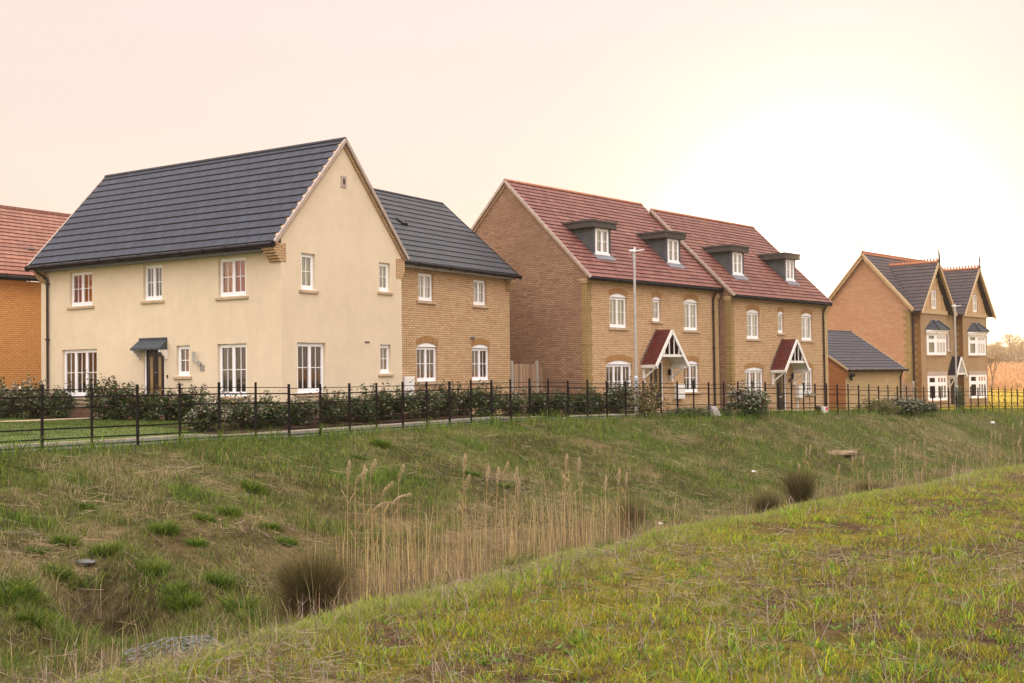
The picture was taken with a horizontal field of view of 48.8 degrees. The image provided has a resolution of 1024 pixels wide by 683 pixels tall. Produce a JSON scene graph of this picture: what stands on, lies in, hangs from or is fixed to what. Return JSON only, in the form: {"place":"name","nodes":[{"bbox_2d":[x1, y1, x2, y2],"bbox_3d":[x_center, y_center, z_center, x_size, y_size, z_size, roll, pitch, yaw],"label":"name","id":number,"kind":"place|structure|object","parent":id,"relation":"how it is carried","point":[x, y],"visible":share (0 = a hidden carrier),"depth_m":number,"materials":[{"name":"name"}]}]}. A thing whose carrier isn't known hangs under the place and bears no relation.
{"place":"outdoors","nodes":[
{"label":"outdoors","id":0,"kind":"place"},
{"bbox_2d":[1,417,101,421],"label":"garden path","id":1,"kind":"structure","parent":0,"point":[48,419],"depth_m":34.25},
{"bbox_2d":[0,417,279,444],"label":"lawn","id":2,"kind":"structure","parent":0,"point":[56,435],"depth_m":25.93,"materials":[{"name":"plant"}]},
{"bbox_2d":[0,375,31,418],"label":"laurel shrub","id":3,"kind":"object","parent":2,"relation":"on","point":[9,403],"visible":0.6,"depth_m":36.60,"materials":[{"name":"green plant"}]},
{"bbox_2d":[15,374,50,418],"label":"laurel shrub","id":4,"kind":"object","parent":2,"relation":"on","point":[30,403],"visible":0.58,"depth_m":36.09,"materials":[{"name":"green plant"}]},
{"bbox_2d":[36,380,77,418],"bbox_3d":[-14.376,1.891,35.854,1.344,1.376,1.307,-1,-2,12],"label":"laurel shrub","id":5,"kind":"object","parent":2,"relation":"on","point":[59,402],"visible":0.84,"depth_m":35.60,"materials":[{"name":"green plant"}]},
{"bbox_2d":[82,369,122,419],"bbox_3d":[-12.410,1.698,34.550,1.541,1.698,1.339,1,-2,-44],"label":"laurel shrub","id":6,"kind":"object","parent":2,"relation":"on","point":[98,412],"visible":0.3,"depth_m":34.31,"materials":[{"name":"green plant"}]},
{"bbox_2d":[98,377,134,419],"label":"laurel shrub","id":7,"kind":"object","parent":2,"relation":"on","point":[114,412],"visible":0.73,"depth_m":33.60,"materials":[{"name":"green plant"}]},
{"bbox_2d":[118,383,160,419],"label":"laurel shrub","id":8,"kind":"object","parent":2,"relation":"on","point":[143,401],"visible":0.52,"depth_m":33.34,"materials":[{"name":"green plant"}]},
{"bbox_2d":[143,386,178,420],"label":"laurel shrub","id":9,"kind":"object","parent":2,"relation":"on","point":[168,411],"visible":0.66,"depth_m":32.80,"materials":[{"name":"green plant"}]},
{"bbox_2d":[169,381,207,420],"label":"laurel shrub","id":10,"kind":"object","parent":2,"relation":"on","point":[186,399],"visible":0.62,"depth_m":32.24,"materials":[{"name":"green plant"}]},
{"bbox_2d":[189,388,231,412],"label":"laurel shrub","id":11,"kind":"object","parent":2,"relation":"on","point":[202,396],"visible":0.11,"depth_m":32.03,"materials":[{"name":"green plant"}]},
{"bbox_2d":[0,412,776,453],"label":"path","id":12,"kind":"structure","parent":0,"point":[292,436],"depth_m":28.35,"materials":[{"name":"concrete"}]},
{"bbox_2d":[629,247,643,413],"bbox_3d":[4.382,-0.299,39.203,0.520,6.005,0.200,-1,-2,12],"label":"street lamp","id":13,"kind":"object","parent":12,"relation":"on","point":[633,250],"visible":0.79,"depth_m":39.20,"materials":[{"name":"metal"}]},
{"bbox_2d":[0,358,1023,682],"bbox_3d":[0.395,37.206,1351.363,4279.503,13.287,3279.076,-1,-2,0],"label":"ground","id":14,"kind":"structure","parent":0,"point":[346,514],"depth_m":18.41,"materials":[{"name":"plant"}]},
{"bbox_2d":[0,205,70,414],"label":"orange brick house","id":15,"kind":"structure","parent":14,"relation":"on","point":[26,234],"depth_m":41.86,"materials":[{"name":"brick"}]},
{"bbox_2d":[77,559,95,565],"bbox_3d":[-6.036,3.129,16.015,0.273,0.092,0.144,-1,-2,0],"label":"stone","id":16,"kind":"object","parent":14,"relation":"on","point":[85,562],"visible":1,"depth_m":15.97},
{"bbox_2d":[124,635,222,661],"bbox_3d":[-3.874,3.576,12.961,1.067,0.265,0.570,1,-2,-38],"label":"stone","id":17,"kind":"object","parent":14,"relation":"on","point":[188,644],"visible":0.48,"depth_m":13.04,"materials":[{"name":"stone"}]},
{"bbox_2d":[24,137,409,418],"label":"rendered house","id":18,"kind":"structure","parent":14,"relation":"on","point":[284,266],"depth_m":34.70,"materials":[{"name":"paint"}]},
{"bbox_2d":[66,271,93,309],"bbox_3d":[-13.947,-1.676,36.877,1.340,1.230,0.400,-2,-2,32],"label":"window","id":19,"kind":"structure","parent":18,"relation":"in","point":[81,281],"depth_m":36.90,"materials":[{"name":"plastic"}]},
{"bbox_2d":[64,349,96,398],"bbox_3d":[-13.980,1.060,36.836,1.960,1.640,0.400,-2,-2,32],"label":"window","id":20,"kind":"structure","parent":18,"relation":"in","point":[88,356],"depth_m":36.95,"materials":[{"name":"plastic"}]},
{"bbox_2d":[140,264,163,303],"bbox_3d":[-11.032,-1.789,35.050,1.055,1.215,0.400,-2,-2,32],"label":"window","id":21,"kind":"structure","parent":18,"relation":"in","point":[153,273],"depth_m":35.11,"materials":[{"name":"plastic"}]},
{"bbox_2d":[145,349,164,398],"bbox_3d":[-10.995,1.219,34.849,0.960,2.110,0.120,-2,-2,32],"label":"door","id":22,"kind":"structure","parent":18,"relation":"in","point":[154,360],"depth_m":34.90,"materials":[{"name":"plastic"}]},
{"bbox_2d":[173,345,191,378],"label":"window","id":23,"kind":"structure","parent":18,"relation":"in","point":[184,351],"depth_m":34.30,"materials":[{"name":"plastic"}]},
{"bbox_2d":[215,257,248,299],"bbox_3d":[-8.130,-1.856,33.232,1.335,1.250,0.400,-2,-2,32],"label":"window","id":24,"kind":"structure","parent":18,"relation":"in","point":[232,270],"depth_m":33.22,"materials":[{"name":"plastic"}]},
{"bbox_2d":[215,343,248,399],"bbox_3d":[-8.114,0.873,33.162,1.390,1.650,0.400,-2,-2,32],"label":"window","id":25,"kind":"structure","parent":18,"relation":"in","point":[238,356],"depth_m":33.28,"materials":[{"name":"plastic"}]},
{"bbox_2d":[299,253,318,293],"bbox_3d":[-6.077,-2.001,33.110,0.400,1.180,0.800,-2,-2,32],"label":"window","id":26,"kind":"structure","parent":18,"relation":"in","point":[306,259],"depth_m":33.16,"materials":[{"name":"plastic"}]},
{"bbox_2d":[296,343,329,396],"bbox_3d":[-5.981,0.810,33.121,0.400,1.580,1.415,-2,-2,32],"label":"window","id":27,"kind":"structure","parent":18,"relation":"in","point":[305,351],"depth_m":33.24,"materials":[{"name":"plastic"}]},
{"bbox_2d":[377,263,393,294],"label":"window","id":28,"kind":"structure","parent":18,"relation":"in","point":[383,268],"depth_m":36.17,"materials":[{"name":"plastic"}]},
{"bbox_2d":[378,345,393,375],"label":"window","id":29,"kind":"structure","parent":18,"relation":"in","point":[384,349],"depth_m":36.14,"materials":[{"name":"plastic"}]},
{"bbox_2d":[227,543,375,624],"bbox_3d":[-2.572,3.156,14.698,2.060,1.069,1.768,0,-2,-28],"label":"rush clump","id":30,"kind":"object","parent":14,"relation":"on","point":[294,581],"visible":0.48,"depth_m":14.52,"materials":[{"name":"plant"}]},
{"bbox_2d":[341,459,354,603],"bbox_3d":[-2.138,2.609,14.801,0.160,2.151,0.119,-2,-2,46],"label":"plumed reed","id":31,"kind":"object","parent":14,"relation":"on","point":[348,471],"visible":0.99,"depth_m":14.79,"materials":[{"name":"plant"}]},
{"bbox_2d":[349,470,365,553],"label":"plumed reed","id":32,"kind":"object","parent":14,"relation":"on","point":[358,478],"visible":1,"depth_m":14.89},
{"bbox_2d":[357,465,370,572],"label":"plumed reed","id":33,"kind":"object","parent":14,"relation":"on","point":[363,476],"visible":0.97,"depth_m":14.99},
{"bbox_2d":[0,411,737,446],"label":"kerb","id":34,"kind":"structure","parent":14,"relation":"on","point":[275,431],"depth_m":28.00,"materials":[{"name":"concrete"}]},
{"bbox_2d":[370,459,376,597],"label":"plumed reed","id":35,"kind":"object","parent":14,"relation":"on","point":[372,467],"visible":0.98,"depth_m":15.14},
{"bbox_2d":[382,481,393,589],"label":"plumed reed","id":36,"kind":"object","parent":14,"relation":"on","point":[385,489],"visible":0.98,"depth_m":15.29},
{"bbox_2d":[392,464,403,587],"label":"plumed reed","id":37,"kind":"object","parent":14,"relation":"on","point":[399,475],"visible":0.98,"depth_m":15.58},
{"bbox_2d":[168,412,663,433],"bbox_3d":[-1.534,2.433,35.992,2.644,0.419,21.453,-2,-2,38],"label":"planting bed","id":38,"kind":"object","parent":14,"relation":"on","point":[316,424],"visible":0.38,"depth_m":31.18,"materials":[{"name":"soil"}]},
{"bbox_2d":[183,386,230,430],"bbox_3d":[-7.503,1.694,27.924,1.061,1.200,1.335,-1,-2,16],"label":"hedge shrub","id":39,"kind":"object","parent":38,"relation":"on","point":[205,413],"visible":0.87,"depth_m":27.67,"materials":[{"name":"green plant"}]},
{"bbox_2d":[224,392,269,428],"bbox_3d":[-6.792,1.784,28.784,1.265,1.014,1.018,-1,-2,4],"label":"hedge shrub","id":40,"kind":"object","parent":38,"relation":"on","point":[242,412],"visible":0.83,"depth_m":28.65,"materials":[{"name":"green plant"}]},
{"bbox_2d":[252,390,287,426],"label":"hedge shrub","id":41,"kind":"object","parent":38,"relation":"on","point":[277,411],"visible":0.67,"depth_m":29.36,"materials":[{"name":"green plant"}]},
{"bbox_2d":[280,390,318,424],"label":"hedge shrub","id":42,"kind":"object","parent":38,"relation":"on","point":[303,411],"visible":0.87,"depth_m":30.22,"materials":[{"name":"green plant"}]},
{"bbox_2d":[314,386,346,423],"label":"hedge shrub","id":43,"kind":"object","parent":38,"relation":"on","point":[333,410],"visible":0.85,"depth_m":31.02,"materials":[{"name":"green plant"}]},
{"bbox_2d":[336,389,379,421],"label":"hedge shrub","id":44,"kind":"object","parent":38,"relation":"on","point":[362,407],"visible":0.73,"depth_m":32.01,"materials":[{"name":"green plant"}]},
{"bbox_2d":[360,380,395,419],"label":"hedge shrub","id":45,"kind":"object","parent":38,"relation":"on","point":[383,406],"visible":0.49,"depth_m":32.87,"materials":[{"name":"green plant"}]},
{"bbox_2d":[386,384,421,418],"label":"hedge shrub","id":46,"kind":"object","parent":38,"relation":"on","point":[396,407],"visible":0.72,"depth_m":33.64,"materials":[{"name":"green plant"}]},
{"bbox_2d":[409,380,446,417],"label":"hedge shrub","id":47,"kind":"object","parent":38,"relation":"on","point":[433,404],"visible":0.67,"depth_m":34.55,"materials":[{"name":"green plant"}]},
{"bbox_2d":[432,379,461,415],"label":"hedge shrub","id":48,"kind":"object","parent":38,"relation":"on","point":[454,401],"visible":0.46,"depth_m":35.49,"materials":[{"name":"green plant"}]},
{"bbox_2d":[453,379,489,415],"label":"hedge shrub","id":49,"kind":"object","parent":38,"relation":"on","point":[464,403],"visible":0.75,"depth_m":36.35,"materials":[{"name":"green plant"}]},
{"bbox_2d":[477,382,503,414],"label":"hedge shrub","id":50,"kind":"object","parent":38,"relation":"on","point":[496,401],"visible":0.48,"depth_m":37.12,"materials":[{"name":"green plant"}]},
{"bbox_2d":[496,385,528,414],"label":"hedge shrub","id":51,"kind":"object","parent":38,"relation":"on","point":[517,402],"visible":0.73,"depth_m":38.13,"materials":[{"name":"green plant"}]},
{"bbox_2d":[520,385,551,415],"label":"hedge shrub","id":52,"kind":"object","parent":38,"relation":"on","point":[538,399],"visible":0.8,"depth_m":38.94,"materials":[{"name":"green plant"}]},
{"bbox_2d":[545,387,574,414],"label":"hedge shrub","id":53,"kind":"object","parent":38,"relation":"on","point":[558,399],"visible":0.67,"depth_m":39.81,"materials":[{"name":"green plant"}]},
{"bbox_2d":[566,386,599,413],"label":"hedge shrub","id":54,"kind":"object","parent":38,"relation":"on","point":[580,400],"visible":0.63,"depth_m":40.60,"materials":[{"name":"green plant"}]},
{"bbox_2d":[583,384,608,414],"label":"hedge shrub","id":55,"kind":"object","parent":38,"relation":"on","point":[600,400],"visible":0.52,"depth_m":41.32,"materials":[{"name":"green plant"}]},
{"bbox_2d":[604,376,631,413],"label":"hedge shrub","id":56,"kind":"object","parent":38,"relation":"on","point":[616,400],"visible":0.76,"depth_m":42.19,"materials":[{"name":"green plant"}]},
{"bbox_2d":[373,188,521,413],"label":"brick house","id":57,"kind":"structure","parent":14,"relation":"on","point":[458,279],"depth_m":40.56,"materials":[{"name":"brown brick"}]},
{"bbox_2d":[417,273,436,303],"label":"window","id":58,"kind":"structure","parent":57,"relation":"in","point":[424,280],"depth_m":38.72,"materials":[{"name":"plastic"}]},
{"bbox_2d":[415,343,440,384],"bbox_3d":[-3.017,0.744,38.687,0.400,1.440,1.405,-2,-2,32],"label":"window","id":59,"kind":"structure","parent":57,"relation":"in","point":[426,358],"depth_m":38.87,"materials":[{"name":"plastic"}]},
{"bbox_2d":[472,279,488,307],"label":"window","id":60,"kind":"structure","parent":57,"relation":"in","point":[478,285],"depth_m":41.54,"materials":[{"name":"plastic"}]},
{"bbox_2d":[472,344,492,382],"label":"window","id":61,"kind":"structure","parent":57,"relation":"in","point":[479,352],"depth_m":41.68,"materials":[{"name":"plastic"}]},
{"bbox_2d":[0,416,900,632],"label":"lush grass","id":62,"kind":"structure","parent":14,"relation":"on","point":[168,528],"depth_m":15.92,"materials":[{"name":"plant"}]},
{"bbox_2d":[458,454,466,563],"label":"plumed reed","id":63,"kind":"object","parent":14,"relation":"on","point":[464,459],"visible":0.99,"depth_m":16.55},
{"bbox_2d":[0,414,1023,682],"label":"dead stalks","id":64,"kind":"object","parent":14,"relation":"on","point":[318,670],"visible":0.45,"depth_m":9.74,"materials":[{"name":"plant"}]},
{"bbox_2d":[0,445,1023,682],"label":"reed bed","id":65,"kind":"object","parent":14,"relation":"on","point":[477,566],"visible":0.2,"depth_m":16.15,"materials":[{"name":"plant"}]},
{"bbox_2d":[0,378,1023,450],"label":"railings","id":66,"kind":"object","parent":14,"relation":"on","point":[219,403],"visible":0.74,"depth_m":29.24,"materials":[{"name":"metal"}]},
{"bbox_2d":[510,361,543,411],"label":"timber fence","id":67,"kind":"object","parent":14,"relation":"on","point":[534,373],"visible":0.46,"depth_m":43.92,"materials":[{"name":"wood"}]},
{"bbox_2d":[471,179,723,412],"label":"three storey house","id":68,"kind":"structure","parent":14,"relation":"on","point":[566,255],"depth_m":45.94,"materials":[{"name":"brick"}]},
{"bbox_2d":[606,360,630,393],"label":"window","id":69,"kind":"structure","parent":68,"relation":"in","point":[614,369],"depth_m":45.10,"materials":[{"name":"plastic"}]},
{"bbox_2d":[608,294,629,329],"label":"window","id":70,"kind":"structure","parent":68,"relation":"in","point":[617,317],"depth_m":45.03,"materials":[{"name":"plastic"}]},
{"bbox_2d":[649,361,662,408],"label":"door","id":71,"kind":"structure","parent":68,"relation":"in","point":[657,375],"depth_m":46.94,"materials":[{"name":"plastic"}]},
{"bbox_2d":[651,297,663,323],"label":"window","id":72,"kind":"structure","parent":68,"relation":"in","point":[655,301],"depth_m":47.08,"materials":[{"name":"plastic"}]},
{"bbox_2d":[683,299,700,332],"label":"window","id":73,"kind":"structure","parent":68,"relation":"in","point":[690,306],"depth_m":49.00,"materials":[{"name":"plastic"}]},
{"bbox_2d":[684,361,701,393],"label":"window","id":74,"kind":"structure","parent":68,"relation":"in","point":[687,371],"depth_m":49.07,"materials":[{"name":"plastic"}]},
{"bbox_2d":[608,486,652,538],"bbox_3d":[2.165,3.255,20.666,1.000,1.365,1.006,1,-2,-37],"label":"rush clump","id":75,"kind":"object","parent":14,"relation":"on","point":[638,514],"visible":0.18,"depth_m":20.59,"materials":[{"name":"plant"}]},
{"bbox_2d":[624,385,657,417],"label":"shrub","id":76,"kind":"object","parent":14,"relation":"on","point":[639,404],"visible":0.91,"depth_m":38.27,"materials":[{"name":"green plant"}]},
{"bbox_2d":[632,379,672,415],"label":"shrub","id":77,"kind":"object","parent":14,"relation":"on","point":[654,389],"visible":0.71,"depth_m":38.88,"materials":[{"name":"green plant"}]},
{"bbox_2d":[664,406,705,415],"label":"shrub","id":78,"kind":"object","parent":14,"relation":"on","point":[683,411],"visible":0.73,"depth_m":40.30,"materials":[{"name":"green plant"}]},
{"bbox_2d":[704,407,741,414],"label":"shrub","id":79,"kind":"object","parent":14,"relation":"on","point":[726,412],"visible":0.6,"depth_m":42.09,"materials":[{"name":"green plant"}]},
{"bbox_2d":[648,208,832,411],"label":"three storey house","id":80,"kind":"structure","parent":14,"relation":"on","point":[773,304],"depth_m":53.31,"materials":[{"name":"brick"}]},
{"bbox_2d":[744,367,761,394],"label":"window","id":81,"kind":"structure","parent":80,"relation":"in","point":[754,374],"depth_m":51.77,"materials":[{"name":"plastic"}]},
{"bbox_2d":[746,310,761,340],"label":"window","id":82,"kind":"structure","parent":80,"relation":"in","point":[751,315],"depth_m":51.69,"materials":[{"name":"plastic"}]},
{"bbox_2d":[776,373,785,409],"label":"door","id":83,"kind":"structure","parent":80,"relation":"in","point":[782,397],"depth_m":53.50,"materials":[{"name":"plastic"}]},
{"bbox_2d":[777,312,785,334],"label":"window","id":84,"kind":"structure","parent":80,"relation":"in","point":[779,313],"depth_m":53.70,"materials":[{"name":"plastic"}]},
{"bbox_2d":[801,313,814,341],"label":"window","id":85,"kind":"structure","parent":80,"relation":"in","point":[805,318],"depth_m":55.60,"materials":[{"name":"plastic"}]},
{"bbox_2d":[802,367,813,395],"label":"window","id":86,"kind":"structure","parent":80,"relation":"in","point":[806,378],"depth_m":55.69,"materials":[{"name":"plastic"}]},
{"bbox_2d":[725,380,770,414],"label":"shrub","id":87,"kind":"object","parent":14,"relation":"on","point":[751,401],"visible":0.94,"depth_m":42.98,"materials":[{"name":"green plant"}]},
{"bbox_2d":[740,489,790,515],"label":"rush clump","id":88,"kind":"object","parent":14,"relation":"on","point":[766,497],"visible":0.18,"depth_m":25.01,"materials":[{"name":"plant"}]},
{"bbox_2d":[773,464,822,505],"bbox_3d":[6.849,3.454,26.789,1.489,1.222,1.453,0,-2,-35],"label":"rush clump","id":89,"kind":"object","parent":14,"relation":"on","point":[802,483],"visible":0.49,"depth_m":26.66,"materials":[{"name":"plant"}]},
{"bbox_2d":[827,450,860,457],"bbox_3d":[11.035,3.799,37.995,1.369,0.289,0.740,-1,-2,0],"label":"stone","id":90,"kind":"object","parent":14,"relation":"on","point":[849,453],"visible":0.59,"depth_m":37.82,"materials":[{"name":"stone"}]},
{"bbox_2d":[834,475,897,492],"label":"rush clump","id":91,"kind":"object","parent":14,"relation":"on","point":[864,486],"visible":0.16,"depth_m":30.57,"materials":[{"name":"plant"}]},
{"bbox_2d":[828,330,908,409],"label":"garage","id":92,"kind":"structure","parent":14,"relation":"on","point":[854,359],"depth_m":64.50,"materials":[{"name":"yellow brick"}]},
{"bbox_2d":[854,395,893,412],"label":"shrub","id":93,"kind":"object","parent":14,"relation":"on","point":[877,404],"visible":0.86,"depth_m":51.09,"materials":[{"name":"green plant"}]},
{"bbox_2d":[865,397,902,413],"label":"shrub","id":94,"kind":"object","parent":14,"relation":"on","point":[892,407],"visible":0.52,"depth_m":52.04,"materials":[{"name":"green plant"}]},
{"bbox_2d":[880,393,925,413],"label":"shrub","id":95,"kind":"object","parent":14,"relation":"on","point":[908,405],"visible":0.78,"depth_m":52.82,"materials":[{"name":"green plant"}]},
{"bbox_2d":[902,381,914,402],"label":"timber fence","id":96,"kind":"object","parent":14,"relation":"on","point":[909,385],"visible":0.44,"depth_m":68.56,"materials":[{"name":"wood"}]},
{"bbox_2d":[827,240,995,406],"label":"bay fronted house","id":97,"kind":"structure","parent":14,"relation":"on","point":[899,309],"depth_m":75.19,"materials":[{"name":"beige brick"}]},
{"bbox_2d":[950,378,954,402],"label":"door","id":98,"kind":"structure","parent":97,"relation":"in","point":[952,389],"depth_m":77.94,"materials":[{"name":"plastic"}]},
{"bbox_2d":[917,398,940,413],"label":"shrub","id":99,"kind":"object","parent":14,"relation":"on","point":[935,408],"visible":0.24,"depth_m":55.11,"materials":[{"name":"green plant"}]},
{"bbox_2d":[952,304,960,404],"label":"street lamp","id":100,"kind":"object","parent":14,"relation":"on","point":[954,305],"visible":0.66,"depth_m":66.47,"materials":[{"name":"metal"}]},
{"bbox_2d":[954,384,964,412],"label":"conifer","id":101,"kind":"object","parent":14,"relation":"on","point":[960,400],"visible":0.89,"depth_m":58.55,"materials":[{"name":"green plant"}]},
{"bbox_2d":[965,384,1022,409],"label":"rough pasture","id":102,"kind":"structure","parent":14,"relation":"on","point":[1007,390],"depth_m":86.63,"materials":[{"name":"plant"}]},
{"bbox_2d":[987,350,1002,387],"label":"bare tree","id":103,"kind":"object","parent":14,"relation":"on","point":[991,359],"visible":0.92,"depth_m":124.84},
{"bbox_2d":[987,345,1023,363],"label":"hedgerow","id":104,"kind":"object","parent":14,"relation":"on","point":[1004,351],"visible":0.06,"depth_m":262.98,"materials":[{"name":"plant"}]},
{"bbox_2d":[988,361,1023,388],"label":"field stubble","id":105,"kind":"object","parent":14,"relation":"on","point":[1005,376],"visible":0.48,"depth_m":161.01,"materials":[{"name":"plant"}]},
{"bbox_2d":[999,332,1020,362],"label":"bare tree","id":106,"kind":"object","parent":14,"relation":"on","point":[1007,336],"visible":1,"depth_m":234.87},
{"bbox_2d":[0,0,1023,353],"label":"sky","id":107,"kind":"structure","parent":0,"point":[823,128],"materials":[{"name":"white"}]},
{"bbox_2d":[3,460,1023,682],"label":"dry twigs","id":108,"kind":"object","parent":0,"point":[608,629],"visible":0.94,"depth_m":7.02,"materials":[{"name":"plant"}]},
{"bbox_2d":[31,464,1023,682],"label":"turf grass","id":109,"kind":"structure","parent":0,"point":[369,607],"depth_m":7.64,"materials":[{"name":"plant"}]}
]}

